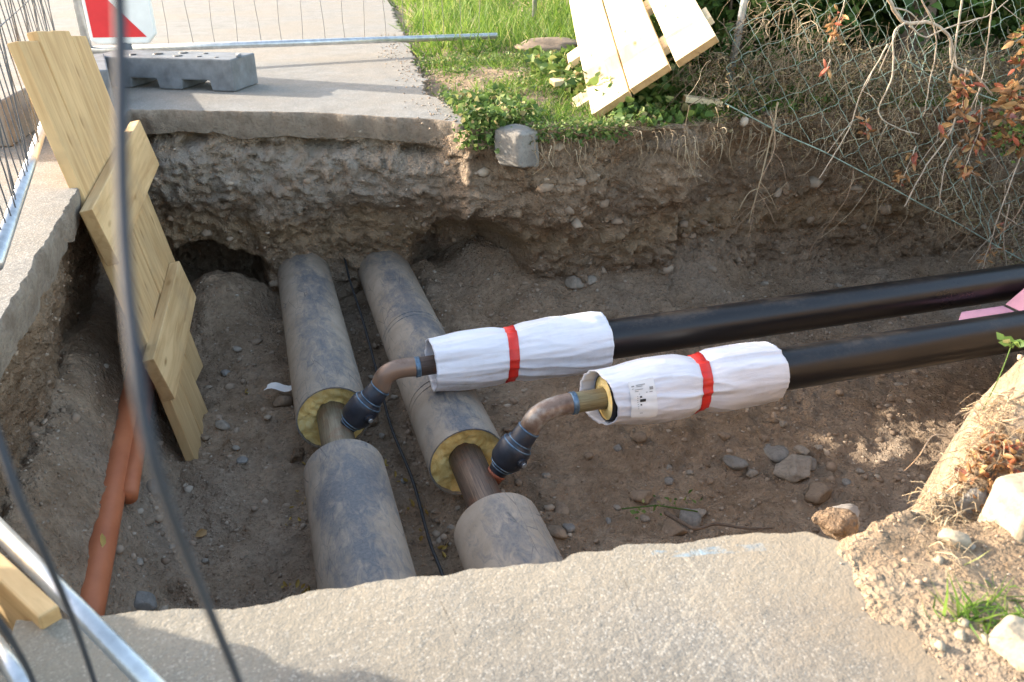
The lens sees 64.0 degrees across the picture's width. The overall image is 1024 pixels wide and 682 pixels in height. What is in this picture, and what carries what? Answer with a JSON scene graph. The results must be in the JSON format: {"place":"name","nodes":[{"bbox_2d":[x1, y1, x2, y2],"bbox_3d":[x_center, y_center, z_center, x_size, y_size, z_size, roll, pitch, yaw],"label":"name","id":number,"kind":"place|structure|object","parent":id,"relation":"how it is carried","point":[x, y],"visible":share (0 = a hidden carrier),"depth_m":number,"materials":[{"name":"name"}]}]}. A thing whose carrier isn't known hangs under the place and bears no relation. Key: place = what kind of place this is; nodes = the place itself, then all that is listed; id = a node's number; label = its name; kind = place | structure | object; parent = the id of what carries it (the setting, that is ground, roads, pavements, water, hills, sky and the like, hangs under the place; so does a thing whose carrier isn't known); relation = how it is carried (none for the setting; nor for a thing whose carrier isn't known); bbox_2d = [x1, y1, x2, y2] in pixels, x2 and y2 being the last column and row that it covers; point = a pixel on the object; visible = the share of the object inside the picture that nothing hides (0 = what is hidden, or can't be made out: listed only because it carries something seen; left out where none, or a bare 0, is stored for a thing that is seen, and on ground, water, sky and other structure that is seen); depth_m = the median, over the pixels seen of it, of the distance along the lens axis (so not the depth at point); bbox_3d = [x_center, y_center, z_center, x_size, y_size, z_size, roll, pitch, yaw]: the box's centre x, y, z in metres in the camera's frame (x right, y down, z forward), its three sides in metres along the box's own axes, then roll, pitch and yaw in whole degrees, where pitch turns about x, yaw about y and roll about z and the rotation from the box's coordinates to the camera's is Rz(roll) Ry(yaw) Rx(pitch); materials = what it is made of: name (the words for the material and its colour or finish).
{"place":"outdoors","nodes":[
{"label":"outdoors","id":0,"kind":"place"},
{"bbox_2d":[0,219,105,517],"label":"pit side wall","id":1,"kind":"structure","parent":0,"point":[37,342],"depth_m":2.84,"materials":[{"name":"soil"}]},
{"bbox_2d":[0,0,464,379],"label":"road","id":2,"kind":"structure","parent":0,"point":[334,91],"depth_m":4.75,"materials":[{"name":"concrete"}]},
{"bbox_2d":[0,86,39,146],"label":"fence block","id":3,"kind":"object","parent":2,"relation":"on","point":[22,119],"depth_m":3.79,"materials":[{"name":"concrete"}]},
{"bbox_2d":[0,0,54,270],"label":"fence","id":4,"kind":"object","parent":2,"relation":"on","point":[11,216],"visible":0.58,"depth_m":2.81,"materials":[{"name":"metal"}]},
{"bbox_2d":[93,53,112,103],"bbox_3d":[-2.484,-1.490,4.679,0.340,0.210,0.789,-12,29,-23],"label":"barrier block","id":5,"kind":"object","parent":2,"relation":"on","point":[100,59],"depth_m":4.47,"materials":[{"name":"grey rubber"}]},
{"bbox_2d":[82,0,156,49],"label":"warning beacon","id":6,"kind":"object","parent":2,"relation":"on","point":[141,26],"visible":0.83,"depth_m":5.43,"materials":[{"name":"red plastic"}]},
{"bbox_2d":[101,50,257,91],"bbox_3d":[-2.094,-1.694,5.097,0.963,0.195,0.300,5,27,10],"label":"barrier block","id":7,"kind":"object","parent":2,"relation":"on","point":[228,71],"depth_m":4.97,"materials":[{"name":"grey concrete"}]},
{"bbox_2d":[72,0,497,53],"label":"fence","id":8,"kind":"object","parent":2,"relation":"on","point":[80,17],"visible":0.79,"depth_m":5.96,"materials":[{"name":"metal"}]},
{"bbox_2d":[0,532,954,681],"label":"road","id":9,"kind":"structure","parent":0,"point":[765,607],"depth_m":1.17,"materials":[{"name":"concrete"}]},
{"bbox_2d":[0,553,61,630],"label":"plank","id":10,"kind":"object","parent":9,"relation":"on","point":[23,597],"visible":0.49,"depth_m":1.21,"materials":[{"name":"brown wood"}]},
{"bbox_2d":[0,0,242,681],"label":"fence","id":11,"kind":"object","parent":9,"relation":"on","point":[112,644],"visible":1,"depth_m":0.31,"materials":[{"name":"metal"}]},
{"bbox_2d":[0,235,1023,681],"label":"pit floor","id":12,"kind":"structure","parent":0,"point":[884,591],"depth_m":3.51,"materials":[{"name":"soil"}]},
{"bbox_2d":[7,30,207,460],"bbox_3d":[-1.703,-0.441,3.648,0.413,1.798,1.214,-8,28,-15],"label":"shuttering panel","id":13,"kind":"object","parent":12,"relation":"on","point":[63,82],"visible":0.85,"depth_m":3.48,"materials":[{"name":"brown wood"}]},
{"bbox_2d":[80,367,144,615],"bbox_3d":[-1.541,0.448,3.212,0.100,0.141,1.872,-8,28,-15],"label":"drain pipe","id":14,"kind":"object","parent":12,"relation":"on","point":[95,589],"visible":0.43,"depth_m":2.86,"materials":[{"name":"plastic"}]},
{"bbox_2d":[123,369,154,503],"bbox_3d":[-1.613,0.259,3.596,0.071,0.101,1.385,-8,28,-15],"label":"drain pipe","id":15,"kind":"object","parent":12,"relation":"on","point":[133,475],"visible":0.28,"depth_m":3.14,"materials":[{"name":"plastic"}]},
{"bbox_2d":[134,591,156,610],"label":"stone","id":16,"kind":"object","parent":12,"relation":"on","point":[145,601],"visible":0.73,"depth_m":2.74,"materials":[{"name":"stone"}]},
{"bbox_2d":[146,480,155,496],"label":"stone","id":17,"kind":"object","parent":12,"relation":"on","point":[149,486],"visible":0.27,"depth_m":3.29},
{"bbox_2d":[195,528,206,536],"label":"fallen leaf","id":18,"kind":"object","parent":12,"relation":"on","point":[201,532],"visible":1,"depth_m":3.16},
{"bbox_2d":[215,420,229,429],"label":"stone","id":19,"kind":"object","parent":12,"relation":"on","point":[222,424],"visible":1,"depth_m":3.80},
{"bbox_2d":[264,382,291,391],"bbox_3d":[-1.130,0.226,3.992,0.139,0.043,0.087,-2,27,-4],"label":"paper scrap","id":20,"kind":"object","parent":12,"relation":"on","point":[279,386],"visible":0.87,"depth_m":4.01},
{"bbox_2d":[273,396,292,406],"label":"stone","id":21,"kind":"object","parent":12,"relation":"on","point":[279,401],"visible":0.95,"depth_m":3.95,"materials":[{"name":"stone"}]},
{"bbox_2d":[290,447,303,462],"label":"clod","id":22,"kind":"object","parent":12,"relation":"on","point":[297,453],"visible":1,"depth_m":3.59,"materials":[{"name":"soil"}]},
{"bbox_2d":[277,253,416,589],"bbox_3d":[-0.743,0.375,3.455,0.314,0.314,5.200,-8,28,-15],"label":"insulated pipe","id":23,"kind":"object","parent":12,"relation":"on","point":[357,535],"visible":0.77,"depth_m":3.07,"materials":[{"name":"grey plastic"}]},
{"bbox_2d":[341,263,1023,432],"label":"branch pipe","id":24,"kind":"object","parent":23,"relation":"attached to","point":[576,344],"visible":0.98,"depth_m":3.56,"materials":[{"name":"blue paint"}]},
{"bbox_2d":[344,258,444,575],"bbox_3d":[-0.540,0.296,3.690,0.029,0.284,3.152,-8,28,-16],"label":"cable","id":25,"kind":"object","parent":12,"relation":"on","point":[408,469],"visible":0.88,"depth_m":3.59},
{"bbox_2d":[358,251,563,569],"bbox_3d":[-0.288,0.312,3.579,0.318,0.324,5.200,-8,28,-15],"label":"insulated pipe","id":26,"kind":"object","parent":12,"relation":"on","point":[457,436],"visible":0.7,"depth_m":3.25,"materials":[{"name":"grey plastic"}]},
{"bbox_2d":[0,106,1023,632],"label":"gravel","id":27,"kind":"structure","parent":12,"relation":"on","point":[814,180],"depth_m":4.03,"materials":[{"name":"gravel"}]},
{"bbox_2d":[547,525,567,538],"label":"stone","id":28,"kind":"object","parent":12,"relation":"on","point":[557,532],"visible":0.92,"depth_m":3.16,"materials":[{"name":"stone"}]},
{"bbox_2d":[554,501,569,514],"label":"stone","id":29,"kind":"object","parent":12,"relation":"on","point":[561,507],"visible":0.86,"depth_m":3.30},
{"bbox_2d":[562,523,574,532],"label":"stone","id":30,"kind":"object","parent":12,"relation":"on","point":[569,527],"visible":1,"depth_m":3.18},
{"bbox_2d":[565,275,583,288],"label":"stone","id":31,"kind":"object","parent":12,"relation":"on","point":[573,282],"visible":0.88,"depth_m":4.80,"materials":[{"name":"stone"}]},
{"bbox_2d":[585,275,597,284],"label":"stone","id":32,"kind":"object","parent":12,"relation":"on","point":[592,279],"visible":0.85,"depth_m":4.82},
{"bbox_2d":[632,431,646,442],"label":"pebble","id":33,"kind":"object","parent":12,"relation":"on","point":[639,436],"visible":1,"depth_m":3.67,"materials":[{"name":"brown stone"}]},
{"bbox_2d":[629,489,653,503],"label":"stone","id":34,"kind":"object","parent":12,"relation":"on","point":[640,495],"visible":0.99,"depth_m":3.34,"materials":[{"name":"stone"}]},
{"bbox_2d":[622,489,702,518],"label":"weed sprig","id":35,"kind":"object","parent":12,"relation":"on","point":[633,511],"visible":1,"depth_m":3.19,"materials":[{"name":"green plant"}]},
{"bbox_2d":[662,519,687,536],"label":"stone","id":36,"kind":"object","parent":12,"relation":"on","point":[673,527],"visible":0.86,"depth_m":3.20,"materials":[{"name":"stone"}]},
{"bbox_2d":[679,508,701,531],"bbox_3d":[0.712,0.718,3.277,0.088,0.078,0.110,7,28,13],"label":"stone","id":37,"kind":"object","parent":12,"relation":"on","point":[692,518],"visible":0.56,"depth_m":3.24,"materials":[{"name":"stone"}]},
{"bbox_2d":[377,33,1023,680],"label":"grit","id":38,"kind":"object","parent":12,"relation":"on","point":[1013,541],"visible":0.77,"depth_m":1.47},
{"bbox_2d":[664,511,772,530],"bbox_3d":[0.783,0.700,3.092,0.413,0.077,0.141,4,27,8],"label":"root","id":39,"kind":"object","parent":12,"relation":"on","point":[677,519],"visible":1,"depth_m":3.12,"materials":[{"name":"brown plant"}]},
{"bbox_2d":[718,432,731,440],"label":"pebble","id":40,"kind":"object","parent":12,"relation":"on","point":[723,436],"visible":1,"depth_m":3.70,"materials":[{"name":"brown stone"}]},
{"bbox_2d":[723,455,748,469],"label":"stone","id":41,"kind":"object","parent":12,"relation":"on","point":[734,462],"visible":1,"depth_m":3.54,"materials":[{"name":"stone"}]},
{"bbox_2d":[746,469,758,477],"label":"stone","id":42,"kind":"object","parent":12,"relation":"on","point":[751,473],"visible":1,"depth_m":3.50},
{"bbox_2d":[488,310,1023,484],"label":"branch pipe","id":43,"kind":"object","parent":12,"relation":"on","point":[666,388],"visible":1,"depth_m":3.16,"materials":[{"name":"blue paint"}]},
{"bbox_2d":[959,289,1023,319],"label":"foam block","id":44,"kind":"object","parent":43,"relation":"on","point":[1016,302],"depth_m":3.96,"materials":[{"name":"plastic"}]},
{"bbox_2d":[763,444,788,462],"bbox_3d":[1.169,0.499,3.624,0.114,0.047,0.118,7,28,13],"label":"stone","id":45,"kind":"object","parent":12,"relation":"on","point":[778,453],"visible":0.94,"depth_m":3.60,"materials":[{"name":"stone"}]},
{"bbox_2d":[773,454,811,482],"bbox_3d":[1.194,0.544,3.492,0.149,0.118,0.162,9,28,17],"label":"stone","id":46,"kind":"object","parent":12,"relation":"on","point":[793,468],"visible":0.98,"depth_m":3.45,"materials":[{"name":"stone"}]},
{"bbox_2d":[793,445,809,455],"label":"stone","id":47,"kind":"object","parent":12,"relation":"on","point":[802,450],"visible":0.88,"depth_m":3.59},
{"bbox_2d":[612,0,1023,273],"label":"dry brush","id":48,"kind":"object","parent":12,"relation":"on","point":[843,87],"visible":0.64,"depth_m":4.41,"materials":[{"name":"plant"}]},
{"bbox_2d":[804,482,832,503],"bbox_3d":[1.253,0.620,3.365,0.128,0.067,0.086,-21,34,-35],"label":"stone","id":49,"kind":"object","parent":12,"relation":"on","point":[818,493],"visible":1,"depth_m":3.34,"materials":[{"name":"stone"}]},
{"bbox_2d":[811,507,858,540],"bbox_3d":[0.717,0.409,1.833,0.097,0.075,0.093,2,27,3],"label":"concrete lump","id":50,"kind":"object","parent":12,"relation":"on","point":[838,524],"visible":0.94,"depth_m":1.80,"materials":[{"name":"stone"}]},
{"bbox_2d":[833,503,859,527],"bbox_3d":[0.826,0.435,2.027,0.083,0.061,0.089,-8,28,-15],"label":"concrete lump","id":51,"kind":"object","parent":12,"relation":"on","point":[853,508],"visible":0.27,"depth_m":2.02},
{"bbox_2d":[723,0,1023,261],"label":"chain link fence","id":52,"kind":"object","parent":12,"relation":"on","point":[742,14],"visible":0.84,"depth_m":4.34,"materials":[{"name":"grey metal"}]},
{"bbox_2d":[725,116,787,240],"bbox_3d":[1.292,-0.818,4.225,0.241,0.635,0.215,18,32,31],"label":"dry vine","id":53,"kind":"object","parent":52,"relation":"hanging from","point":[761,181],"visible":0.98,"depth_m":4.24,"materials":[{"name":"plant"}]},
{"bbox_2d":[739,102,780,224],"bbox_3d":[1.295,-0.877,4.181,0.290,0.614,0.225,-17,31,-29],"label":"dry vine","id":54,"kind":"object","parent":52,"relation":"hanging from","point":[767,149],"visible":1,"depth_m":4.24,"materials":[{"name":"plant"}]},
{"bbox_2d":[791,170,853,272],"bbox_3d":[1.713,-0.661,4.538,0.237,0.593,0.085,5,27,10],"label":"dry vine","id":55,"kind":"object","parent":52,"relation":"hanging from","point":[832,218],"visible":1,"depth_m":4.51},
{"bbox_2d":[819,59,831,79],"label":"dry leaf","id":56,"kind":"object","parent":52,"relation":"attached to","point":[825,70],"visible":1,"depth_m":3.95,"materials":[{"name":"orange plant"}]},
{"bbox_2d":[823,0,848,43],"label":"leaves","id":57,"kind":"object","parent":52,"relation":"hanging from","point":[834,33],"visible":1,"depth_m":3.87,"materials":[{"name":"orange plant"}]},
{"bbox_2d":[818,44,887,178],"bbox_3d":[1.682,-1.107,4.013,0.287,0.642,0.094,-8,28,-15],"label":"dry vine","id":58,"kind":"object","parent":52,"relation":"hanging from","point":[864,86],"visible":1,"depth_m":4.02,"materials":[{"name":"brown plant"}]},
{"bbox_2d":[855,116,877,139],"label":"dry leaves","id":59,"kind":"object","parent":52,"relation":"hanging from","point":[866,124],"visible":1,"depth_m":4.16,"materials":[{"name":"brown plant"}]},
{"bbox_2d":[875,21,919,155],"bbox_3d":[1.903,-1.234,4.088,0.373,0.689,0.106,-11,29,-21],"label":"dry vine","id":60,"kind":"object","parent":52,"relation":"hanging from","point":[894,34],"visible":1,"depth_m":4.00,"materials":[{"name":"beige plant"}]},
{"bbox_2d":[890,146,917,186],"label":"dry vine","id":61,"kind":"object","parent":52,"relation":"hanging from","point":[898,175],"visible":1,"depth_m":4.23,"materials":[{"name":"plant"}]},
{"bbox_2d":[905,0,939,115],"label":"dry vine","id":62,"kind":"object","parent":52,"relation":"hanging from","point":[927,10],"visible":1,"depth_m":3.99,"materials":[{"name":"beige plant"}]},
{"bbox_2d":[904,102,957,206],"bbox_3d":[2.167,-0.964,4.242,0.292,0.507,0.055,-13,30,-24],"label":"dry vine","id":63,"kind":"object","parent":52,"relation":"hanging from","point":[951,128],"visible":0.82,"depth_m":4.22,"materials":[{"name":"brown plant"}]},
{"bbox_2d":[887,0,992,123],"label":"dry vine","id":64,"kind":"object","parent":52,"relation":"hanging from","point":[894,9],"visible":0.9,"depth_m":4.00,"materials":[{"name":"beige plant"}]},
{"bbox_2d":[937,122,952,140],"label":"dry vine","id":65,"kind":"object","parent":52,"relation":"hanging from","point":[941,127],"visible":1,"depth_m":4.15,"materials":[{"name":"orange plant"}]},
{"bbox_2d":[932,0,962,113],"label":"dry vine","id":66,"kind":"object","parent":52,"relation":"hanging from","point":[960,10],"visible":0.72,"depth_m":4.06,"materials":[{"name":"beige plant"}]},
{"bbox_2d":[938,139,963,206],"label":"dry vine","id":67,"kind":"object","parent":52,"relation":"hanging from","point":[956,146],"visible":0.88,"depth_m":4.29,"materials":[{"name":"brown plant"}]},
{"bbox_2d":[945,68,984,122],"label":"dry leaves","id":68,"kind":"object","parent":52,"relation":"hanging from","point":[959,86],"visible":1,"depth_m":4.10,"materials":[{"name":"orange plant"}]},
{"bbox_2d":[909,0,1022,40],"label":"dry vine","id":69,"kind":"object","parent":52,"relation":"hanging from","point":[917,33],"visible":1,"depth_m":4.00,"materials":[{"name":"beige plant"}]},
{"bbox_2d":[942,0,993,138],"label":"dry vine","id":70,"kind":"object","parent":52,"relation":"hanging from","point":[984,58],"visible":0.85,"depth_m":4.14,"materials":[{"name":"brown plant"}]},
{"bbox_2d":[952,102,1002,189],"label":"dry vine","id":71,"kind":"object","parent":52,"relation":"hanging from","point":[964,170],"visible":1,"depth_m":4.22,"materials":[{"name":"brown plant"}]},
{"bbox_2d":[971,204,1017,265],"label":"dry vine","id":72,"kind":"object","parent":52,"relation":"hanging from","point":[1001,229],"visible":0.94,"depth_m":4.50,"materials":[{"name":"brown plant"}]},
{"bbox_2d":[969,158,1023,268],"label":"dry vine","id":73,"kind":"object","parent":52,"relation":"hanging from","point":[989,248],"visible":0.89,"depth_m":4.45,"materials":[{"name":"brown plant"}]},
{"bbox_2d":[933,554,943,563],"bbox_3d":[0.677,0.347,1.297,0.019,0.016,0.016,-8,28,-15],"label":"chip","id":74,"kind":"object","parent":12,"relation":"on","point":[938,559],"visible":1,"depth_m":1.29,"materials":[{"name":"stone"}]},
{"bbox_2d":[934,640,945,650],"bbox_3d":[0.598,0.424,1.143,0.014,0.015,0.016,-23,35,-38],"label":"chip","id":75,"kind":"object","parent":12,"relation":"on","point":[940,645],"visible":1,"depth_m":1.14,"materials":[{"name":"stone"}]},
{"bbox_2d":[937,528,970,548],"bbox_3d":[0.722,0.323,1.337,0.042,0.034,0.042,-8,28,-15],"label":"stone","id":76,"kind":"object","parent":12,"relation":"on","point":[954,536],"visible":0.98,"depth_m":1.32,"materials":[{"name":"stone"}]},
{"bbox_2d":[954,630,965,641],"bbox_3d":[0.633,0.414,1.155,0.016,0.017,0.018,-8,28,-15],"label":"chip","id":77,"kind":"object","parent":12,"relation":"on","point":[960,635],"visible":1,"depth_m":1.15,"materials":[{"name":"stone"}]},
{"bbox_2d":[902,382,1023,595],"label":"bank twigs","id":78,"kind":"object","parent":12,"relation":"on","point":[968,440],"visible":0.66,"depth_m":1.48,"materials":[{"name":"plant"}]},
{"bbox_2d":[957,618,970,627],"bbox_3d":[0.648,0.404,1.173,0.019,0.013,0.016,9,28,17],"label":"chip","id":79,"kind":"object","parent":12,"relation":"on","point":[964,622],"visible":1,"depth_m":1.17,"materials":[{"name":"stone"}]},
{"bbox_2d":[921,573,1010,644],"bbox_3d":[0.675,0.395,1.171,0.167,0.105,0.137,-8,28,-15],"label":"grass tuft","id":80,"kind":"object","parent":12,"relation":"on","point":[975,611],"visible":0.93,"depth_m":1.18,"materials":[{"name":"plant"}]},
{"bbox_2d":[956,487,988,513],"bbox_3d":[0.825,0.284,1.467,0.100,0.042,0.050,-8,28,-15],"label":"stone","id":81,"kind":"object","parent":12,"relation":"on","point":[984,495],"visible":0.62,"depth_m":1.45,"materials":[{"name":"stone"}]},
{"bbox_2d":[941,417,1023,519],"bbox_3d":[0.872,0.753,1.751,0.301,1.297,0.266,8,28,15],"label":"leaf pile","id":82,"kind":"object","parent":12,"relation":"on","point":[1011,459],"visible":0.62,"depth_m":1.48,"materials":[{"name":"plant"}]},
{"bbox_2d":[980,632,989,645],"bbox_3d":[0.663,0.419,1.146,0.015,0.016,0.017,12,29,22],"label":"chip","id":83,"kind":"object","parent":12,"relation":"on","point":[984,639],"visible":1,"depth_m":1.14,"materials":[{"name":"stone"}]},
{"bbox_2d":[962,550,1023,623],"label":"grass tuft","id":84,"kind":"object","parent":12,"relation":"on","point":[1003,609],"visible":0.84,"depth_m":1.22,"materials":[{"name":"plant"}]},
{"bbox_2d":[963,394,1023,422],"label":"root","id":85,"kind":"object","parent":12,"relation":"on","point":[1017,397],"visible":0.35,"depth_m":1.58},
{"bbox_2d":[971,575,1023,639],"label":"grass tuft","id":86,"kind":"object","parent":12,"relation":"on","point":[1006,614],"visible":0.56,"depth_m":1.19,"materials":[{"name":"plant"}]},
{"bbox_2d":[977,472,1023,541],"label":"boulder","id":87,"kind":"object","parent":12,"relation":"on","point":[1003,507],"visible":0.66,"depth_m":1.35,"materials":[{"name":"stone"}]},
{"bbox_2d":[983,332,1023,408],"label":"weed sprig","id":88,"kind":"object","parent":12,"relation":"on","point":[1005,341],"visible":0.9,"depth_m":1.92,"materials":[{"name":"green plant"}]},
{"bbox_2d":[988,615,1023,673],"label":"boulder","id":89,"kind":"object","parent":12,"relation":"on","point":[1003,632],"visible":0.97,"depth_m":1.12,"materials":[{"name":"stone"}]},
{"bbox_2d":[146,105,1023,299],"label":"pit back wall","id":90,"kind":"structure","parent":0,"point":[252,195],"depth_m":4.70,"materials":[{"name":"soil"}]},
{"bbox_2d":[495,124,538,167],"bbox_3d":[0.021,-0.961,4.055,0.194,0.197,0.146,22,34,37],"label":"kerb stone","id":91,"kind":"object","parent":90,"relation":"on","point":[515,147],"visible":0.98,"depth_m":4.00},
{"bbox_2d":[530,109,1023,192],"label":"rim roots","id":92,"kind":"object","parent":90,"relation":"hanging from","point":[678,147],"visible":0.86,"depth_m":4.14,"materials":[{"name":"plant"}]},
{"bbox_2d":[383,0,1023,138],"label":"grass bank","id":93,"kind":"structure","parent":0,"point":[488,70],"depth_m":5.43,"materials":[{"name":"plant"}]},
{"bbox_2d":[532,0,536,23],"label":"fence post","id":94,"kind":"object","parent":93,"relation":"on","point":[534,2],"depth_m":8.10,"materials":[{"name":"metal"}]},
{"bbox_2d":[514,37,577,52],"bbox_3d":[0.313,-2.371,6.582,0.611,0.128,0.476,-8,28,-15],"label":"stone","id":95,"kind":"object","parent":93,"relation":"on","point":[551,43],"visible":0.55,"depth_m":6.45,"materials":[{"name":"stone"}]},
{"bbox_2d":[411,43,734,153],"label":"weeds","id":96,"kind":"object","parent":93,"relation":"on","point":[488,112],"visible":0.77,"depth_m":4.13,"materials":[{"name":"green plant"}]},
{"bbox_2d":[493,112,742,142],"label":"straw litter","id":97,"kind":"object","parent":93,"relation":"on","point":[658,126],"visible":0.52,"depth_m":4.12,"materials":[{"name":"plant"}]},
{"bbox_2d":[567,0,718,118],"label":"formwork panel","id":98,"kind":"object","parent":93,"relation":"on","point":[633,56],"visible":0.88,"depth_m":4.48,"materials":[{"name":"brown wood"}]},
{"bbox_2d":[518,44,862,128],"bbox_3d":[0.999,-1.633,5.005,1.562,0.324,1.899,-8,28,-15],"label":"ivy","id":99,"kind":"object","parent":93,"relation":"on","point":[557,66],"visible":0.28,"depth_m":4.51,"materials":[{"name":"green plant"}]},
{"bbox_2d":[550,77,584,86],"bbox_3d":[0.511,-1.615,5.000,0.550,0.034,0.130,-10,28,-6],"label":"plank","id":100,"kind":"object","parent":99,"relation":"on","point":[555,82],"visible":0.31,"depth_m":4.93,"materials":[{"name":"brown wood"}]},
{"bbox_2d":[683,94,722,106],"bbox_3d":[1.012,-1.275,4.348,0.200,0.032,0.080,6,27,-3],"label":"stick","id":101,"kind":"object","parent":99,"relation":"on","point":[693,99],"visible":0.76,"depth_m":4.31,"materials":[{"name":"brown wood"}]},
{"bbox_2d":[649,0,822,86],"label":"shrub","id":102,"kind":"object","parent":93,"relation":"on","point":[707,4],"visible":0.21,"depth_m":4.88,"materials":[{"name":"green plant"}]},
{"bbox_2d":[643,0,1023,82],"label":"hedge","id":103,"kind":"object","parent":93,"relation":"on","point":[948,6],"visible":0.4,"depth_m":5.07,"materials":[{"name":"green plant"}]},
{"bbox_2d":[982,21,1023,164],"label":"red leaf shrub","id":104,"kind":"object","parent":93,"relation":"on","point":[1013,135],"visible":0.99,"depth_m":4.14,"materials":[{"name":"plant"}]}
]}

